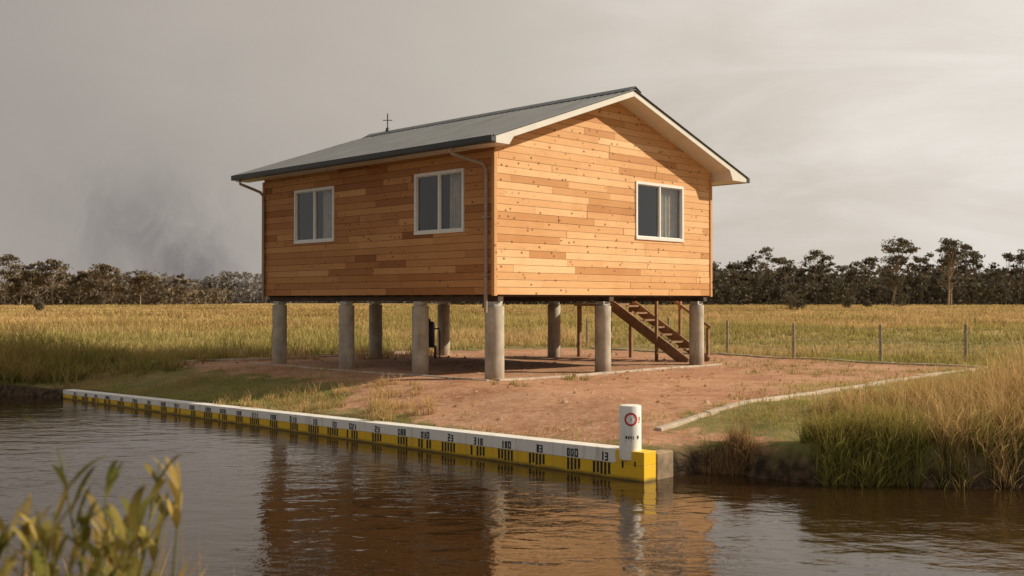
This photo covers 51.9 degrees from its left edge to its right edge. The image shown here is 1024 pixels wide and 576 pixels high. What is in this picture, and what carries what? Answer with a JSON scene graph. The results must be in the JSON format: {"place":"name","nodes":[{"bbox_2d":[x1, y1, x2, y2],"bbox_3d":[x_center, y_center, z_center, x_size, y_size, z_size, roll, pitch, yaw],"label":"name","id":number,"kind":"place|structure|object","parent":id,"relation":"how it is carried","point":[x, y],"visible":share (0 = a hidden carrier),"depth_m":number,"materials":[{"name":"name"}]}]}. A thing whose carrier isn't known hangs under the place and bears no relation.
{"place":"outdoors","nodes":[
{"label":"outdoors","id":0,"kind":"place"},
{"bbox_2d":[0,395,1023,575],"bbox_3d":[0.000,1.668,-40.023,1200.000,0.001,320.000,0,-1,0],"label":"river water","id":1,"kind":"structure","parent":0,"point":[259,501],"depth_m":10.62,"materials":[{"name":"brown liquid"}]},
{"bbox_2d":[0,303,1023,488],"bbox_3d":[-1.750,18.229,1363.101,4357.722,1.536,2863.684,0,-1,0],"label":"ground","id":2,"kind":"structure","parent":0,"point":[778,458],"depth_m":18.40,"materials":[{"name":"soil"}]},
{"bbox_2d":[33,299,45,310],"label":"shrub","id":3,"kind":"object","parent":2,"relation":"on","point":[38,304],"visible":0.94,"depth_m":149.42,"materials":[{"name":"green plant"}]},
{"bbox_2d":[0,417,193,575],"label":"riverside weed","id":4,"kind":"object","parent":2,"relation":"on","point":[46,535],"visible":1,"depth_m":2.51,"materials":[{"name":"green plant"}]},
{"bbox_2d":[9,507,213,575],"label":"foreground grass","id":5,"kind":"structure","parent":2,"relation":"on","point":[138,554],"depth_m":4.18,"materials":[{"name":"green plant"}]},
{"bbox_2d":[152,351,409,362],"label":"concrete kerb","id":6,"kind":"structure","parent":2,"relation":"on","point":[271,358],"depth_m":27.16,"materials":[{"name":"grey concrete"}]},
{"bbox_2d":[63,394,655,481],"bbox_3d":[-4.040,2.701,17.760,15.530,1.076,0.241,-1,-1,43],"label":"yellow band","id":7,"kind":"object","parent":2,"relation":"on","point":[633,473],"visible":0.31,"depth_m":14.75,"materials":[{"name":"paint"}]},
{"bbox_2d":[63,389,618,462],"bbox_3d":[-4.193,2.124,17.911,15.110,0.256,0.250,-1,-1,43],"label":"white band","id":8,"kind":"object","parent":7,"relation":"on","point":[586,450],"visible":0.74,"depth_m":15.25,"materials":[{"name":"paint"}]},
{"bbox_2d":[74,392,635,473],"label":"gauge marks","id":9,"kind":"object","parent":7,"relation":"attached to","point":[571,452],"visible":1,"depth_m":15.28,"materials":[{"name":"black paint"}]},
{"bbox_2d":[616,449,655,465],"bbox_3d":[1.482,2.022,12.611,0.418,0.163,0.243,-1,-1,43],"label":"yellow end","id":10,"kind":"object","parent":7,"relation":"on","point":[642,457],"visible":0.84,"depth_m":12.48,"materials":[{"name":"paint"}]},
{"bbox_2d":[250,362,489,380],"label":"concrete kerb","id":11,"kind":"structure","parent":2,"relation":"on","point":[376,372],"depth_m":21.94,"materials":[{"name":"beige concrete"}]},
{"bbox_2d":[429,319,439,357],"bbox_3d":[-2.150,1.340,27.986,0.499,1.040,0.400,0,-1,0],"label":"pressure tank","id":12,"kind":"object","parent":2,"relation":"on","point":[432,328],"visible":0.58,"depth_m":27.87,"materials":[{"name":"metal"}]},
{"bbox_2d":[272,304,703,379],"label":"concrete posts","id":13,"kind":"object","parent":2,"relation":"on","point":[494,342],"visible":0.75,"depth_m":23.47,"materials":[{"name":"grey concrete"}]},
{"bbox_2d":[273,301,702,305],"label":"post brackets","id":14,"kind":"object","parent":13,"relation":"on","point":[489,303],"visible":0.98,"depth_m":23.55,"materials":[{"name":"metal"}]},
{"bbox_2d":[269,295,707,300],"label":"floor bearers","id":15,"kind":"object","parent":14,"relation":"on","point":[492,298],"visible":0.96,"depth_m":23.14,"materials":[{"name":"brown wood"}]},
{"bbox_2d":[265,105,709,295],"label":"walls","id":16,"kind":"structure","parent":15,"relation":"on","point":[428,207],"depth_m":24.31,"materials":[{"name":"brown wood"}]},
{"bbox_2d":[294,186,334,243],"bbox_3d":[-4.524,-1.660,24.169,1.570,1.250,0.100,-1,-1,45],"label":"window frame","id":17,"kind":"object","parent":16,"relation":"attached to","point":[296,217],"visible":1,"depth_m":24.15,"materials":[{"name":"metal"}]},
{"bbox_2d":[323,190,331,237],"bbox_3d":[-4.184,-1.667,24.057,0.450,1.300,0.054,-1,-1,45],"label":"side window far curtain","id":18,"kind":"object","parent":17,"relation":"hanging from","point":[327,213],"visible":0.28,"depth_m":24.07,"materials":[{"name":"fabric"}]},
{"bbox_2d":[238,147,489,312],"bbox_3d":[-3.526,-1.081,22.741,8.192,3.159,0.555,-1,-1,45],"label":"downpipe","id":19,"kind":"object","parent":16,"relation":"attached to","point":[485,217],"visible":1,"depth_m":20.04,"materials":[{"name":"brown metal"}]},
{"bbox_2d":[264,147,493,295],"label":"side wall cladding","id":20,"kind":"structure","parent":16,"relation":"attached to","point":[411,278],"depth_m":22.45,"materials":[{"name":"brown wood"}]},
{"bbox_2d":[414,168,464,234],"bbox_3d":[-1.451,-1.716,21.126,1.500,1.250,0.100,-1,-1,45],"label":"side window frame","id":21,"kind":"object","parent":16,"relation":"attached to","point":[439,174],"visible":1,"depth_m":21.10,"materials":[{"name":"metal"}]},
{"bbox_2d":[450,173,460,227],"bbox_3d":[-1.022,-1.724,20.927,0.650,1.300,0.054,-1,-1,45],"label":"side window curtain","id":22,"kind":"object","parent":21,"relation":"hanging from","point":[455,200],"visible":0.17,"depth_m":21.03,"materials":[{"name":"fabric"}]},
{"bbox_2d":[262,149,712,296],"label":"corner trim","id":23,"kind":"structure","parent":16,"relation":"on","point":[494,222],"depth_m":19.98,"materials":[{"name":"brown wood"}]},
{"bbox_2d":[494,102,709,295],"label":"gable wall cladding","id":24,"kind":"structure","parent":16,"relation":"attached to","point":[577,278],"depth_m":22.07,"materials":[{"name":"brown wood"}]},
{"bbox_2d":[236,91,746,185],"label":"eaves and bargeboards","id":25,"kind":"object","parent":24,"relation":"on","point":[722,172],"visible":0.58,"depth_m":23.04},
{"bbox_2d":[232,89,635,175],"bbox_3d":[-2.121,-3.456,23.938,9.190,1.460,4.162,-1,-1,45],"label":"roof sheet","id":26,"kind":"object","parent":25,"relation":"on","point":[496,124],"visible":0.88,"depth_m":23.11,"materials":[{"name":"metal"}]},
{"bbox_2d":[363,86,641,137],"bbox_3d":[-0.633,-4.163,25.399,9.130,0.117,0.400,-1,-1,45],"label":"ridge cap","id":27,"kind":"object","parent":26,"relation":"on","point":[523,107],"visible":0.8,"depth_m":24.62,"materials":[{"name":"metal"}]},
{"bbox_2d":[383,113,391,131],"bbox_3d":[-3.316,-4.390,28.058,0.197,0.520,0.197,-1,-1,45],"label":"roof antenna","id":28,"kind":"object","parent":27,"relation":"on","point":[387,128],"visible":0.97,"depth_m":28.04,"materials":[{"name":"metal"}]},
{"bbox_2d":[231,134,749,185],"bbox_3d":[-0.549,-2.627,25.473,9.084,0.201,8.680,-1,-1,45],"label":"gutter","id":29,"kind":"object","parent":25,"relation":"attached to","point":[416,149],"visible":0.68,"depth_m":21.76,"materials":[{"name":"metal"}]},
{"bbox_2d":[634,90,748,177],"bbox_3d":[0.893,-3.377,26.980,9.190,1.546,4.412,-1,-1,45],"label":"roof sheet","id":30,"kind":"object","parent":25,"relation":"on","point":[685,129],"visible":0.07,"depth_m":23.61,"materials":[{"name":"metal"}]},
{"bbox_2d":[635,181,683,241],"bbox_3d":[3.313,-1.701,23.706,0.100,1.280,1.770,-1,-1,45],"label":"gable window frame","id":31,"kind":"object","parent":16,"relation":"in","point":[681,214],"visible":1,"depth_m":23.69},
{"bbox_2d":[661,188,676,237],"bbox_3d":[3.580,-1.700,24.202,0.054,1.330,0.750,-1,-1,45],"label":"gable window curtain","id":32,"kind":"object","parent":16,"relation":"hanging from","point":[668,213],"visible":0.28,"depth_m":24.23,"materials":[{"name":"fabric"}]},
{"bbox_2d":[0,352,1006,446],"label":"turf grass","id":33,"kind":"structure","parent":2,"relation":"on","point":[308,409],"depth_m":20.25,"materials":[{"name":"green plant"}]},
{"bbox_2d":[0,303,1023,388],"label":"field grass","id":34,"kind":"structure","parent":2,"relation":"on","point":[311,330],"depth_m":52.17,"materials":[{"name":"yellow plant"}]},
{"bbox_2d":[0,318,1023,489],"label":"bank grass","id":35,"kind":"structure","parent":2,"relation":"on","point":[993,413],"depth_m":13.37,"materials":[{"name":"green plant"}]},
{"bbox_2d":[0,243,1023,304],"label":"distant trees","id":36,"kind":"object","parent":2,"relation":"on","point":[747,286],"visible":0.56,"depth_m":343.47,"materials":[{"name":"green plant"}]},
{"bbox_2d":[184,352,961,453],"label":"dirt clods","id":37,"kind":"object","parent":2,"relation":"on","point":[706,401],"visible":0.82,"depth_m":20.84,"materials":[{"name":"soil"}]},
{"bbox_2d":[495,363,721,380],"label":"concrete kerb","id":38,"kind":"structure","parent":2,"relation":"on","point":[586,374],"depth_m":21.93,"materials":[{"name":"beige concrete"}]},
{"bbox_2d":[619,404,640,459],"bbox_3d":[1.420,1.726,12.639,0.264,0.647,0.266,0,-1,0],"label":"flood marker post","id":39,"kind":"object","parent":2,"relation":"on","point":[629,428],"visible":0.98,"depth_m":12.53,"materials":[{"name":"white paint"}]},
{"bbox_2d":[574,301,711,361],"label":"wooden staircase","id":40,"kind":"structure","parent":2,"relation":"on","point":[656,339],"depth_m":27.16,"materials":[{"name":"brown wood"}]},
{"bbox_2d":[655,449,672,479],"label":"return wall","id":41,"kind":"structure","parent":2,"relation":"on","point":[664,463],"depth_m":12.67,"materials":[{"name":"concrete"}]},
{"bbox_2d":[591,347,987,430],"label":"concrete kerb","id":42,"kind":"structure","parent":2,"relation":"on","point":[677,423],"depth_m":17.92,"materials":[{"name":"beige concrete"}]},
{"bbox_2d":[778,290,806,310],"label":"shrub","id":43,"kind":"object","parent":2,"relation":"on","point":[796,304],"visible":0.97,"depth_m":149.60,"materials":[{"name":"green plant"}]},
{"bbox_2d":[586,318,1023,361],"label":"wire fence","id":44,"kind":"object","parent":2,"relation":"on","point":[965,328],"visible":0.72,"depth_m":26.79,"materials":[{"name":"grey metal"}]},
{"bbox_2d":[840,295,855,308],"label":"shrub","id":45,"kind":"object","parent":2,"relation":"on","point":[847,302],"visible":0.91,"depth_m":189.53,"materials":[{"name":"green plant"}]},
{"bbox_2d":[862,299,872,306],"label":"shrub","id":46,"kind":"object","parent":2,"relation":"on","point":[867,303],"visible":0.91,"depth_m":204.89,"materials":[{"name":"green plant"}]},
{"bbox_2d":[876,236,920,304],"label":"eucalyptus tree","id":47,"kind":"object","parent":2,"relation":"on","point":[898,249],"visible":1,"depth_m":299.19,"materials":[{"name":"green plant"}]},
{"bbox_2d":[891,293,908,307],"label":"shrub","id":48,"kind":"object","parent":2,"relation":"on","point":[898,300],"visible":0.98,"depth_m":199.66,"materials":[{"name":"green plant"}]},
{"bbox_2d":[924,237,974,305],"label":"eucalyptus tree","id":49,"kind":"object","parent":2,"relation":"on","point":[949,258],"visible":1,"depth_m":298.74,"materials":[{"name":"green plant"}]},
{"bbox_2d":[0,0,1023,294],"label":"sky","id":50,"kind":"structure","parent":0,"point":[126,126],"materials":[{"name":"grey"}]}
]}

